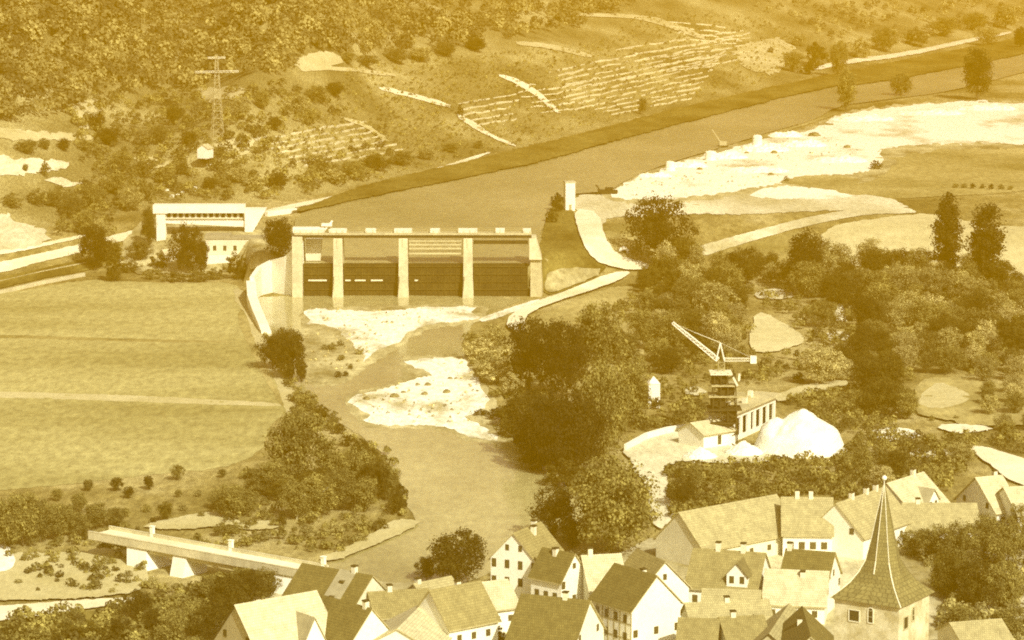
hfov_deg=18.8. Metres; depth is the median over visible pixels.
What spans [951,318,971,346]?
tree
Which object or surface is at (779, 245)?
meadow
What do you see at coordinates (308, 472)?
tree
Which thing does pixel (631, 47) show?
terrace wall
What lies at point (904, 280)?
tree
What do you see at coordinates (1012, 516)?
tree
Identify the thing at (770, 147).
spoil heap
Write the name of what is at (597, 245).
lane
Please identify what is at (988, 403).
tree
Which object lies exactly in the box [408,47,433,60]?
tree
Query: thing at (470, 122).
hill path
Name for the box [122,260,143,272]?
bush
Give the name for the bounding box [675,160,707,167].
spoil heap
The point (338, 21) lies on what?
woodland
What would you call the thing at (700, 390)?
clearing
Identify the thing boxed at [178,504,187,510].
bush
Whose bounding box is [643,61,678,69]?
terrace wall
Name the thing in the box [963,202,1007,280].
poplar tree
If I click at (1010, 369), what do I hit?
tree
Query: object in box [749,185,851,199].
spoil ground
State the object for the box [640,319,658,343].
tree
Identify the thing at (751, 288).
bush
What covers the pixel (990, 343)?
tree
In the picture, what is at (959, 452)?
tree
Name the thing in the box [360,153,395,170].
tree
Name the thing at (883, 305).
tree
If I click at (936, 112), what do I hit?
spoil heap
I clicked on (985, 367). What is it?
tree
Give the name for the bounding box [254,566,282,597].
tree
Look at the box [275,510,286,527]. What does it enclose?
bush
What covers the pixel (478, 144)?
tree
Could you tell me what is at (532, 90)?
hill path
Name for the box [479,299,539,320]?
river bank
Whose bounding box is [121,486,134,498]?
tree
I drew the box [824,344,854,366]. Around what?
tree
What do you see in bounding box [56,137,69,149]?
tree
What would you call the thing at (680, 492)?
tree
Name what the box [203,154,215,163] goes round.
bush
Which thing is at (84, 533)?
bush
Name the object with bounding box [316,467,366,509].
tree
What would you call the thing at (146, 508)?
bush
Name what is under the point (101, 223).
tree
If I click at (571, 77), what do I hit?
terrace wall
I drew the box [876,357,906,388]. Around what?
tree
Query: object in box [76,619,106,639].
bush
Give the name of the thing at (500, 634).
bush
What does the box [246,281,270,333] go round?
bank wall
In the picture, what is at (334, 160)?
terrace wall
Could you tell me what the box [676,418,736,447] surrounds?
site hut
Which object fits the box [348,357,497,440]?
gravel bank
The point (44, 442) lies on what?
field
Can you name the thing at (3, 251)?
canal road
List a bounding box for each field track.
[0,335,231,342]
[0,392,281,405]
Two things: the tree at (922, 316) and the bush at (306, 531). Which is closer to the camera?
the bush at (306, 531)
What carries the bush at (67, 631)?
on the ground at (188, 484)
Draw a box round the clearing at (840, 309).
[834,304,846,321]
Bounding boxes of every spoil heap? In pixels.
[638,172,671,177]
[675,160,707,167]
[701,150,747,158]
[719,166,788,173]
[737,142,789,151]
[768,131,802,136]
[782,138,826,146]
[810,155,867,162]
[831,114,893,121]
[896,108,965,115]
[952,103,1015,110]
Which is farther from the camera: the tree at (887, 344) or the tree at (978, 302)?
the tree at (978, 302)
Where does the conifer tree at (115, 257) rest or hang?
on the field at (44, 442)
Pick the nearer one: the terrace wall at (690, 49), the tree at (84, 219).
the tree at (84, 219)
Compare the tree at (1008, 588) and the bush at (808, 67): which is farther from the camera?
the bush at (808, 67)
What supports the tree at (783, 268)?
on the ground at (188, 484)
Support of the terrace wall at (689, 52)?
on the ground at (188, 484)
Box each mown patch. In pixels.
[143,512,239,528]
[238,520,280,529]
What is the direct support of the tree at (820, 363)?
on the ground at (188, 484)
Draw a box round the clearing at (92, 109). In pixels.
[72,99,101,128]
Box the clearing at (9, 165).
[0,154,68,175]
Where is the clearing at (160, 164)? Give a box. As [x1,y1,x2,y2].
[134,155,171,169]
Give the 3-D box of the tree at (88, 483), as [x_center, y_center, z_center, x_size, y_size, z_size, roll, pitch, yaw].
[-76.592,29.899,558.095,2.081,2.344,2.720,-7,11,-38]
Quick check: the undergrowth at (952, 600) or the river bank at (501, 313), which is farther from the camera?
the river bank at (501, 313)
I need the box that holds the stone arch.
[618,246,629,253]
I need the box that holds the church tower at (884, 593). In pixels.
[829,475,934,639]
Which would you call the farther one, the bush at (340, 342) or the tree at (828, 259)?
the tree at (828, 259)
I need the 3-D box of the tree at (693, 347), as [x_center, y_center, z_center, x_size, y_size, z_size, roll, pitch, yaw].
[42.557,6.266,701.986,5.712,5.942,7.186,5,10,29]
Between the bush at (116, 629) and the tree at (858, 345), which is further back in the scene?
the tree at (858, 345)
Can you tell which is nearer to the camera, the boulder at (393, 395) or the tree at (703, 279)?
the boulder at (393, 395)
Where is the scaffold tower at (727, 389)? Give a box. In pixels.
[706,369,746,444]
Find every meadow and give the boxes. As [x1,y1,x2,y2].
[0,548,148,599]
[465,286,643,389]
[539,199,605,293]
[544,267,599,291]
[604,223,653,263]
[723,230,818,261]
[779,174,860,187]
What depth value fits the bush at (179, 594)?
474.62 m
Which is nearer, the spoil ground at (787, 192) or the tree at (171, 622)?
the tree at (171, 622)
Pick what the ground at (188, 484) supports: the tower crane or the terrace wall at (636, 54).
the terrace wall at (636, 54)
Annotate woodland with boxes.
[0,0,635,116]
[754,0,1023,45]
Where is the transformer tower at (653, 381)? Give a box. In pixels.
[647,376,659,407]
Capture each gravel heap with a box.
[682,447,717,462]
[724,441,762,455]
[754,409,846,458]
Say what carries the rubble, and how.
on the ground at (188, 484)
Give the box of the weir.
[292,221,542,297]
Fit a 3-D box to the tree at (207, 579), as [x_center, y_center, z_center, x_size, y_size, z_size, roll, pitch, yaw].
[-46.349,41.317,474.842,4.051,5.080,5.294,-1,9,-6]
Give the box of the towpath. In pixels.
[264,152,489,212]
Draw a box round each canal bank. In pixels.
[291,37,1023,211]
[735,113,832,145]
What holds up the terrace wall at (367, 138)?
on the ground at (188, 484)
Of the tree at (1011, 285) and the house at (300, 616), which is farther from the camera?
the tree at (1011, 285)
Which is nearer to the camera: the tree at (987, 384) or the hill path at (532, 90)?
the tree at (987, 384)
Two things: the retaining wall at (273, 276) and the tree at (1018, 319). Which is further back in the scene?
the retaining wall at (273, 276)
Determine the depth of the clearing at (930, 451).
591.89 m
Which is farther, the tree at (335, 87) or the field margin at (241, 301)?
the tree at (335, 87)
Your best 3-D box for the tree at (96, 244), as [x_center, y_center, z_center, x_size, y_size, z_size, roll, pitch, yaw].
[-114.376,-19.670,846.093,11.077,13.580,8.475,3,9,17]
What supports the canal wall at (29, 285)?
on the ground at (188, 484)
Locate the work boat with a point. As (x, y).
(608, 190)
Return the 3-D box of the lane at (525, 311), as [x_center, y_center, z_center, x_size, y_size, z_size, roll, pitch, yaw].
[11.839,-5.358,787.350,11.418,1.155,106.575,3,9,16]
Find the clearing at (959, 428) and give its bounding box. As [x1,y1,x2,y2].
[938,424,992,432]
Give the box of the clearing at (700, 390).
[685,386,706,394]
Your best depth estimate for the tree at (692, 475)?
558.19 m
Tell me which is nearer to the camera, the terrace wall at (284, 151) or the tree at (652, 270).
the tree at (652, 270)
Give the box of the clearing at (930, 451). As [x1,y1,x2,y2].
[910,449,950,456]
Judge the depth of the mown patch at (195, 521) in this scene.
531.17 m
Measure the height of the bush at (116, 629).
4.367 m
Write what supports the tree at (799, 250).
on the ground at (188, 484)
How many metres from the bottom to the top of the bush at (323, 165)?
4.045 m
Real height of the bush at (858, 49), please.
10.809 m
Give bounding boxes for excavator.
[712,129,727,147]
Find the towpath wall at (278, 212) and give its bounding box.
[265,208,296,216]
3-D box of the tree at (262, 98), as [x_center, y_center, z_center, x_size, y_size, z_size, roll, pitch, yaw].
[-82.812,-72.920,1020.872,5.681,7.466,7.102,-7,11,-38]
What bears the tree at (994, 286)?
on the ground at (188, 484)
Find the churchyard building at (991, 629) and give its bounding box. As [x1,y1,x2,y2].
[934,618,1014,639]
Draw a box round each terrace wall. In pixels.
[268,141,304,149]
[277,148,300,153]
[306,133,328,137]
[307,137,334,143]
[308,143,332,148]
[312,147,344,153]
[326,157,350,161]
[336,127,363,133]
[340,130,373,138]
[346,137,369,141]
[348,121,365,125]
[353,140,383,146]
[368,143,396,149]
[461,105,487,110]
[463,110,489,115]
[472,115,499,120]
[473,120,504,124]
[488,99,519,104]
[546,83,570,89]
[558,68,583,75]
[562,73,588,80]
[564,91,586,97]
[570,94,600,99]
[576,81,607,88]
[578,99,594,103]
[590,57,620,63]
[591,79,616,85]
[602,86,636,94]
[607,99,638,107]
[611,80,638,87]
[616,45,642,50]
[621,72,649,80]
[623,50,655,57]
[634,54,666,61]
[637,79,668,86]
[641,87,673,95]
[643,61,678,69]
[646,47,676,51]
[651,99,677,106]
[652,94,686,101]
[662,79,688,85]
[669,37,688,41]
[672,87,699,92]
[673,46,709,53]
[673,63,701,69]
[676,72,702,77]
[683,50,704,54]
[684,64,715,70]
[686,57,719,64]
[691,53,721,59]
[715,31,737,34]
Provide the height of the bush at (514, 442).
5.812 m
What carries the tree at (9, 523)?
on the ground at (188, 484)
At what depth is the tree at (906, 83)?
1341.58 m
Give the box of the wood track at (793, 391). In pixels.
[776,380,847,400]
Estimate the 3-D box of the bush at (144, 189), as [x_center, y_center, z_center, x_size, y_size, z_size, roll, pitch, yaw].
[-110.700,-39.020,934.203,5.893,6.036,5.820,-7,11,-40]
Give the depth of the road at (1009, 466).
582.72 m
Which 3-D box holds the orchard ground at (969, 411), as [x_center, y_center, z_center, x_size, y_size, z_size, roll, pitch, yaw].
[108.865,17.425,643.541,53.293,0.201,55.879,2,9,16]
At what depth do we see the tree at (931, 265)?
816.13 m
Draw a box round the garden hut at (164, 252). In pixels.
[159,248,178,262]
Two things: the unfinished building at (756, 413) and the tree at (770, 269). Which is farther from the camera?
the tree at (770, 269)
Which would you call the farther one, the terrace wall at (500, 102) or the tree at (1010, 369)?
the terrace wall at (500, 102)
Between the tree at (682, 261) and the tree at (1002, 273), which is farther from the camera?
the tree at (682, 261)
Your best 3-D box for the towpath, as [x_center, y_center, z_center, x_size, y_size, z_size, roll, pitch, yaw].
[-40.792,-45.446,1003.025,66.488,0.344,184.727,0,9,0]
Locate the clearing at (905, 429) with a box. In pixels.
[869,427,919,440]
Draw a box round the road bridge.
[88,525,328,593]
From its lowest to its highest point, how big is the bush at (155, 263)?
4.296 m
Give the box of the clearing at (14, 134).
[0,127,93,141]
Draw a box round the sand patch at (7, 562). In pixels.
[0,544,14,570]
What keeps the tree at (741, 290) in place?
on the ground at (188, 484)
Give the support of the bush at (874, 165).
on the ground at (188, 484)
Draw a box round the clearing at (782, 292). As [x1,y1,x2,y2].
[755,289,793,298]
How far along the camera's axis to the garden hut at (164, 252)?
853.63 m
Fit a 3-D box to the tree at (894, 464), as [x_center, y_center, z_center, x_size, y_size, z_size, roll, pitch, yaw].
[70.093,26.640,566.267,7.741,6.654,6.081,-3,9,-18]
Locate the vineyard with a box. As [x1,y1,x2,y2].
[250,11,794,190]
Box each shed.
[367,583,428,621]
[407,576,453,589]
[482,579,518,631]
[676,617,719,639]
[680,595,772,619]
[701,588,761,601]
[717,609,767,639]
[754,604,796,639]
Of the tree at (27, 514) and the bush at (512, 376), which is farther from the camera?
the bush at (512, 376)
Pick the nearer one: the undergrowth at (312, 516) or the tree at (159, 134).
the undergrowth at (312, 516)
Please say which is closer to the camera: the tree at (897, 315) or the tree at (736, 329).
the tree at (736, 329)
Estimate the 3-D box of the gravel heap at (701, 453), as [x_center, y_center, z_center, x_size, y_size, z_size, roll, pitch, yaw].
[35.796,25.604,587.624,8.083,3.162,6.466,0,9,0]
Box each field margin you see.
[233,288,296,416]
[238,308,283,405]
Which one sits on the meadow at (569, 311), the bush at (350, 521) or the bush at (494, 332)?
the bush at (494, 332)
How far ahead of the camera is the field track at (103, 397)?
651.95 m
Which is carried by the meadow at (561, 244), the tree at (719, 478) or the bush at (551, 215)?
the bush at (551, 215)
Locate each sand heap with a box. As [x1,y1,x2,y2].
[665,161,675,170]
[705,151,715,159]
[752,135,762,145]
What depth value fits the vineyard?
1195.97 m
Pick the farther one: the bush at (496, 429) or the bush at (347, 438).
the bush at (496, 429)
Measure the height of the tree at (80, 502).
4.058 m
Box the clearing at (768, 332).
[749,312,803,351]
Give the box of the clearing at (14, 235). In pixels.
[0,213,50,249]
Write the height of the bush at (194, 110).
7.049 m
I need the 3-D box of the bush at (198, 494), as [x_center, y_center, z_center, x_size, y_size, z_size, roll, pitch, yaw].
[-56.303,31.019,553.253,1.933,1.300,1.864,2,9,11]
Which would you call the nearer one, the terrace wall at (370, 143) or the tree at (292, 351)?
the tree at (292, 351)
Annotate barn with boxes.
[653,494,782,565]
[901,497,979,537]
[996,486,1023,533]
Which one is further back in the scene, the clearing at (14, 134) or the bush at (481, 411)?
the clearing at (14, 134)
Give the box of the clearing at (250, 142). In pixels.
[214,135,254,157]
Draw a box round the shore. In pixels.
[320,519,418,559]
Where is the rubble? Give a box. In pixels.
[305,134,879,421]
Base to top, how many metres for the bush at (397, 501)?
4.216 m
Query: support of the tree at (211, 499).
on the ground at (188, 484)
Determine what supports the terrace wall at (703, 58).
on the ground at (188, 484)
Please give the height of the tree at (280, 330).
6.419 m
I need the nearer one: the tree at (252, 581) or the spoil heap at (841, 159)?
the tree at (252, 581)
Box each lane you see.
[507,271,629,329]
[575,209,648,268]
[676,207,915,255]
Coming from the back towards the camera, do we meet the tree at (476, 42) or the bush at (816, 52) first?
the bush at (816, 52)
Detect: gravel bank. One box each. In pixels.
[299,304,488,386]
[304,306,479,361]
[304,323,364,382]
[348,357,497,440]
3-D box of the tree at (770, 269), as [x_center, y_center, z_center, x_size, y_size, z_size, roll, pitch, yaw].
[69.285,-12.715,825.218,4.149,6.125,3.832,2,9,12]
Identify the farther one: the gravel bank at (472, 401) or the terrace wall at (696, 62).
the terrace wall at (696, 62)
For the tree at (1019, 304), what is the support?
on the ground at (188, 484)
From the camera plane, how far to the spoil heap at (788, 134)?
1154.50 m
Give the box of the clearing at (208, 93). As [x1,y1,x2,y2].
[197,86,247,102]
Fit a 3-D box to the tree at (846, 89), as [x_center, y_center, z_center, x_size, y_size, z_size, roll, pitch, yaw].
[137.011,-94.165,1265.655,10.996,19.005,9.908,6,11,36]
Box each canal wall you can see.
[0,262,85,280]
[0,273,84,293]
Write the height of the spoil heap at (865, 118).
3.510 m
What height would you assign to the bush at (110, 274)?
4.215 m
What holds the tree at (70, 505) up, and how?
on the ground at (188, 484)
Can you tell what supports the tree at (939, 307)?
on the ground at (188, 484)
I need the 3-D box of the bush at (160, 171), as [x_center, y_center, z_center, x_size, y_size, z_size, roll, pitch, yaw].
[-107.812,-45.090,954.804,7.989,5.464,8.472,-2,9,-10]
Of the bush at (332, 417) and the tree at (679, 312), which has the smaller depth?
the bush at (332, 417)
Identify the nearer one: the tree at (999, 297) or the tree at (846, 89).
the tree at (999, 297)
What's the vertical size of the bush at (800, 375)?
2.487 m
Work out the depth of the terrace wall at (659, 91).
1318.04 m
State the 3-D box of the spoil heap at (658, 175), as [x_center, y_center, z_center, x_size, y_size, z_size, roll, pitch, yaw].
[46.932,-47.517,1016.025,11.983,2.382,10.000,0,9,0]
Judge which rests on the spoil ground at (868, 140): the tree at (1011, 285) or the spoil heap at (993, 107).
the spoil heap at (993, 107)
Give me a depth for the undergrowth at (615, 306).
672.56 m
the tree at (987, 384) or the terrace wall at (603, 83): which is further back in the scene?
the terrace wall at (603, 83)
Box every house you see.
[212,590,327,639]
[282,563,386,604]
[319,594,389,639]
[373,606,451,639]
[416,579,501,639]
[487,519,563,598]
[504,590,606,639]
[527,546,582,598]
[579,546,623,599]
[587,563,683,639]
[624,548,691,616]
[685,541,771,601]
[762,568,830,623]
[780,489,833,555]
[781,541,842,613]
[781,606,833,639]
[820,483,913,559]
[882,467,950,503]
[953,469,1008,526]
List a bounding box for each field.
[0,279,285,489]
[821,213,1023,277]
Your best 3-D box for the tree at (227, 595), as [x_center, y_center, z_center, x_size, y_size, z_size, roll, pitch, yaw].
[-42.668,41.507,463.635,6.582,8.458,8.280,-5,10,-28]
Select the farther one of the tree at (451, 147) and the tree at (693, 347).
the tree at (451, 147)
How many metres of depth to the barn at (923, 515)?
516.16 m
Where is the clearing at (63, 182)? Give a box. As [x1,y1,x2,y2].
[46,177,82,186]
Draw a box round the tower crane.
[672,321,756,419]
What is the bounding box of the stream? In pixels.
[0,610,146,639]
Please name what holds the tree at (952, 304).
on the ground at (188, 484)
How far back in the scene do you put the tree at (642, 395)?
618.47 m
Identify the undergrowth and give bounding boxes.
[0,570,268,639]
[5,332,408,590]
[38,78,393,233]
[461,290,649,496]
[627,268,1023,517]
[915,516,1023,639]
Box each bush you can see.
[0,192,23,207]
[0,625,30,639]
[20,626,51,639]
[26,188,45,204]
[40,160,50,176]
[47,622,75,639]
[54,570,63,577]
[70,579,79,586]
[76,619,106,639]
[77,140,94,151]
[79,530,87,539]
[88,111,104,130]
[89,566,98,571]
[97,617,133,639]
[106,266,118,281]
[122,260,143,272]
[122,507,130,516]
[122,570,132,577]
[129,159,157,176]
[134,562,145,569]
[138,182,155,200]
[140,504,151,511]
[141,268,162,279]
[147,577,158,588]
[148,253,169,267]
[152,165,175,182]
[158,271,187,281]
[174,162,188,173]
[177,592,191,603]
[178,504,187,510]
[182,269,210,281]
[190,96,205,117]
[193,490,201,496]
[202,267,224,279]
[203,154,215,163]
[211,521,236,535]
[215,147,229,158]
[222,251,247,278]
[229,521,243,533]
[247,175,265,189]
[253,530,271,541]
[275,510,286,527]
[283,93,312,115]
[296,390,318,405]
[298,524,317,539]
[299,108,316,124]
[313,404,330,419]
[319,161,327,171]
[319,168,345,182]
[323,521,344,535]
[326,411,341,423]
[327,342,337,349]
[331,423,346,434]
[335,371,342,377]
[337,339,344,345]
[337,354,344,360]
[339,434,354,446]
[344,515,361,528]
[351,437,369,453]
[352,533,368,542]
[355,346,363,354]
[363,448,381,461]
[373,518,388,528]
[381,477,398,498]
[387,491,404,515]
[388,483,408,507]
[457,103,463,114]
[460,336,493,359]
[464,331,477,343]
[473,351,500,365]
[474,408,490,415]
[477,323,508,341]
[477,359,515,383]
[485,407,499,418]
[492,418,516,437]
[493,341,513,363]
[494,386,531,423]
[498,371,524,394]
[498,625,505,639]
[510,429,535,447]
[516,439,546,470]
[541,458,587,486]
[545,208,558,222]
[549,192,564,211]
[673,468,681,477]
[733,483,747,493]
[738,352,745,359]
[745,283,756,294]
[790,34,807,45]
[792,372,805,382]
[796,63,818,73]
[805,41,829,65]
[817,340,830,347]
[837,322,845,328]
[849,36,870,57]
[870,160,882,168]
[903,26,928,45]
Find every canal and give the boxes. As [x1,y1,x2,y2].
[0,256,106,287]
[293,53,1023,263]
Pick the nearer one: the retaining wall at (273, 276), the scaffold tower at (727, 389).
the scaffold tower at (727, 389)
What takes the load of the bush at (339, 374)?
on the ground at (188, 484)
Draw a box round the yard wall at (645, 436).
[624,424,685,449]
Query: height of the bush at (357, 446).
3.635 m
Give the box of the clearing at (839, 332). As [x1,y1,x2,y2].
[826,331,848,339]
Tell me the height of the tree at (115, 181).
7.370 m
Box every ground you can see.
[0,0,1023,639]
[119,217,291,273]
[206,533,1023,639]
[575,193,907,223]
[611,100,1023,199]
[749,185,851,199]
[915,377,1023,425]
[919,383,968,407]
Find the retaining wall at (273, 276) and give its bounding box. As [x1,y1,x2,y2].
[250,250,303,296]
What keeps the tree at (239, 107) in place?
on the ground at (188, 484)
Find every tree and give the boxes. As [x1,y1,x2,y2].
[0,494,22,548]
[6,488,40,545]
[13,139,37,153]
[22,164,28,170]
[27,497,59,542]
[38,138,50,148]
[42,502,77,538]
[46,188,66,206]
[49,488,64,500]
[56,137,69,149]
[58,192,87,216]
[61,503,78,512]
[64,510,90,535]
[70,491,87,511]
[75,183,106,210]
[75,210,95,230]
[76,223,112,270]
[83,479,93,490]
[83,501,111,528]
[92,218,110,236]
[94,127,125,143]
[97,172,131,194]
[101,239,124,259]
[103,242,126,281]
[106,507,126,526]
[108,150,133,165]
[109,477,124,490]
[116,185,143,209]
[120,587,153,619]
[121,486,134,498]
[124,239,153,259]
[133,128,149,144]
[139,608,160,630]
[140,206,157,244]
[143,475,154,489]
[148,123,169,144]
[152,607,188,639]
[155,501,173,519]
[163,219,209,271]
[166,104,182,124]
[168,465,184,479]
[174,490,181,496]
[179,130,197,143]
[179,597,205,632]
[186,599,229,639]
[192,239,209,271]
[198,572,219,602]
[202,176,217,188]
[204,489,221,506]
[208,569,246,615]
[212,482,244,516]
[217,468,226,477]
[224,167,249,182]
[228,566,249,581]
[230,97,249,118]
[231,567,268,602]
[232,485,262,515]
[239,468,270,494]
[251,334,286,368]
[253,88,269,108]
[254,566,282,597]
[255,459,294,495]
[259,217,293,258]
[262,410,339,481]
[264,479,297,498]
[265,116,282,130]
[268,173,289,187]
[272,326,306,377]
[272,327,293,346]
[278,478,316,518]
[295,360,307,381]
[298,465,334,485]
[302,472,342,513]
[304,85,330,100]
[314,448,347,480]
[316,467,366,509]
[325,80,346,97]
[330,443,377,485]
[339,161,369,174]
[340,51,358,63]
[349,476,380,511]
[357,54,383,66]
[358,460,390,498]
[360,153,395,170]
[382,466,401,494]
[383,47,411,63]
[390,150,416,165]
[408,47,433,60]
[413,554,437,580]
[417,147,435,159]
[426,526,487,581]
[432,41,456,55]
[442,142,459,151]
[463,36,486,50]
[473,140,482,148]
[498,315,556,388]
[499,387,553,449]
[515,385,581,473]
[524,481,577,537]
[529,316,597,396]
[545,385,615,471]
[556,515,586,549]
[568,448,665,553]
[574,300,634,370]
[580,354,636,460]
[616,355,653,424]
[617,190,700,269]
[617,331,642,362]
[621,307,659,340]
[630,290,658,312]
[634,270,652,291]
[636,263,660,287]
[637,97,646,114]
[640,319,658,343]
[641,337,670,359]
[646,308,676,336]
[649,253,679,279]
[649,298,671,316]
[649,309,688,346]
[649,345,685,373]
[652,285,663,297]
[653,240,676,266]
[656,266,683,293]
[658,291,680,306]
[663,478,698,504]
[666,295,696,311]
[666,308,688,323]
[669,236,699,262]
[672,261,699,282]
[672,274,706,309]
[674,258,692,275]
[676,275,714,303]
[678,310,703,345]
[679,463,702,485]
[686,335,713,354]
[687,240,704,273]
[689,307,708,319]
[690,262,712,276]
[690,280,740,311]
[697,267,728,285]
[698,312,719,338]
[705,308,740,333]
[705,310,733,346]
[707,250,730,268]
[708,468,730,491]
[711,258,746,287]
[712,332,739,357]
[713,301,728,312]
[723,246,766,283]
[723,302,748,324]
[728,282,749,312]
[729,324,742,345]
[748,252,766,270]
[764,250,780,268]
[764,261,778,282]
[777,256,793,269]
[778,261,794,284]
[781,51,806,71]
[785,227,825,287]
[786,259,827,297]
[798,298,842,326]
[798,341,850,383]
[810,238,860,268]
[812,272,832,296]
[816,248,837,277]
[817,269,854,305]
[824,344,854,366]
[825,265,853,282]
[829,40,848,72]
[831,357,854,379]
[835,68,857,111]
[836,262,854,273]
[839,269,878,301]
[845,330,876,357]
[847,357,892,388]
[848,245,894,272]
[848,294,883,325]
[848,349,875,370]
[849,322,874,344]
[850,446,875,478]
[851,378,906,414]
[852,237,882,269]
[852,282,873,305]
[855,270,899,293]
[860,281,900,312]
[861,318,887,332]
[864,464,895,487]
[867,25,900,51]
[868,327,889,346]
[871,299,891,324]
[872,449,915,477]
[873,336,898,353]
[874,248,895,262]
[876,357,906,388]
[878,348,898,364]
[881,261,917,284]
[882,353,905,372]
[884,267,923,292]
[885,291,902,313]
[885,296,908,332]
[888,344,919,367]
[889,73,913,94]
[890,326,917,342]
[891,247,914,263]
[892,330,925,355]
[893,258,911,268]
[894,289,918,323]
[894,391,921,418]
[896,530,927,555]
[898,387,913,395]
[904,248,936,270]
[904,295,939,333]
[905,283,923,296]
[907,292,946,327]
[911,321,930,337]
[913,523,954,558]
[914,264,954,295]
[915,262,960,291]
[915,331,942,355]
[915,351,936,372]
[922,316,962,346]
[926,300,952,329]
[926,548,966,596]
[927,191,965,270]
[927,260,946,273]
[928,289,946,303]
[929,17,961,36]
[932,344,967,373]
[933,306,969,330]
[934,325,964,350]
[934,517,982,563]
[939,604,978,623]
[942,268,969,298]
[943,298,964,317]
[946,440,977,463]
[947,296,965,308]
[949,275,992,300]
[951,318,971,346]
[952,257,985,285]
[952,289,1001,327]
[956,553,998,606]
[957,252,980,268]
[960,11,990,30]
[960,45,994,99]
[961,307,999,332]
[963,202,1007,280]
[963,330,986,352]
[964,343,982,368]
[970,284,988,309]
[970,511,998,556]
[973,27,1002,43]
[973,351,1001,369]
[973,353,999,381]
[975,319,996,338]
[976,329,1002,353]
[978,395,1002,413]
[979,379,998,391]
[979,387,994,399]
[979,558,1023,607]
[981,259,1021,294]
[983,312,1002,333]
[986,278,999,304]
[986,519,1023,566]
[988,290,1008,310]
[990,317,1016,339]
[990,605,1023,637]
[992,3,1017,28]
[992,304,1023,321]
[992,412,1015,428]
[995,325,1023,356]
[997,420,1016,436]
[999,373,1023,389]
[1000,297,1015,313]
[1000,383,1022,400]
[1001,279,1023,296]
[1002,347,1019,365]
[1003,391,1023,413]
[1004,354,1023,377]
[1005,503,1023,524]
[1006,272,1023,288]
[1006,289,1023,309]
[1011,312,1023,335]
[1013,26,1023,46]
[1015,299,1023,310]
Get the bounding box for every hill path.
[305,66,395,75]
[341,117,388,140]
[379,87,450,106]
[458,114,515,145]
[499,75,560,112]
[516,41,591,56]
[576,13,704,39]
[818,32,1010,68]
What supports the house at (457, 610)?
on the village ground at (913, 564)
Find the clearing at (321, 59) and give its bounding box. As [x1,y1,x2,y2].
[294,51,342,70]
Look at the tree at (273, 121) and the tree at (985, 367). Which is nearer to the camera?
the tree at (985, 367)
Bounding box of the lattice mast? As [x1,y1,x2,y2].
[195,55,238,139]
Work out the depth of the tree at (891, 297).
758.52 m
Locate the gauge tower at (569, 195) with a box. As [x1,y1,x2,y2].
[563,180,575,210]
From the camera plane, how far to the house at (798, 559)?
469.15 m
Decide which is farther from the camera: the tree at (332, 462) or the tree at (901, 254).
the tree at (901, 254)
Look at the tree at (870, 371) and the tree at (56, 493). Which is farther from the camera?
the tree at (870, 371)
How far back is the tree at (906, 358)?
684.94 m
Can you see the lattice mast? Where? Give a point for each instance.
(219, 92)
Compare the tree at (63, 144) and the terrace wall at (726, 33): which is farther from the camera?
the terrace wall at (726, 33)
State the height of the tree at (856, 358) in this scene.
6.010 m
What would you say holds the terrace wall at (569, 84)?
on the ground at (188, 484)
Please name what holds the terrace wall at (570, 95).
on the ground at (188, 484)
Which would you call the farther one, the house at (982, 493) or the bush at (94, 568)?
the house at (982, 493)
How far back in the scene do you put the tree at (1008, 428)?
602.40 m
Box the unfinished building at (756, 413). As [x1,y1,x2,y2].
[704,390,780,440]
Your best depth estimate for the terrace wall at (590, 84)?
1287.61 m
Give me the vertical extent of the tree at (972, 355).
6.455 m
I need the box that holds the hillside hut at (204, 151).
[197,143,213,158]
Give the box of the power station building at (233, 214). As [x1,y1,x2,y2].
[153,203,266,240]
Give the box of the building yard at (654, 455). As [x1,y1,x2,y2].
[623,431,779,527]
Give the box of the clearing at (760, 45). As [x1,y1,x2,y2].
[730,37,795,74]
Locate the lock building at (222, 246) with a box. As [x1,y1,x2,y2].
[204,233,265,263]
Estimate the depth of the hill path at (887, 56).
1603.04 m
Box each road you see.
[0,230,132,271]
[0,235,84,253]
[0,597,131,619]
[971,446,1023,484]
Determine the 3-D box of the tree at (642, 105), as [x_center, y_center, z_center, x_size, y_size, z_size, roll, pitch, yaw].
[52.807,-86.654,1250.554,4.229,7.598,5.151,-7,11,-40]
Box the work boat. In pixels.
[596,184,617,193]
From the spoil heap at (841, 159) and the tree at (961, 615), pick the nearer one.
the tree at (961, 615)
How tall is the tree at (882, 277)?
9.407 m
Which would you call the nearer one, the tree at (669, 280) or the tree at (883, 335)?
the tree at (883, 335)
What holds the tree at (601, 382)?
on the ground at (188, 484)
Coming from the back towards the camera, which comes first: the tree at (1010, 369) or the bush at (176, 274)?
the bush at (176, 274)
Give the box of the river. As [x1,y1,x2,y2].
[258,295,592,582]
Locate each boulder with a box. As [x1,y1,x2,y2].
[390,393,398,397]
[808,132,820,135]
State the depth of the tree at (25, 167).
920.03 m
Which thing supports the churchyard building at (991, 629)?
on the village ground at (913, 564)
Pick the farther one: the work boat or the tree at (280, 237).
the work boat
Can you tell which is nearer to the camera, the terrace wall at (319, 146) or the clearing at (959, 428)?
the clearing at (959, 428)

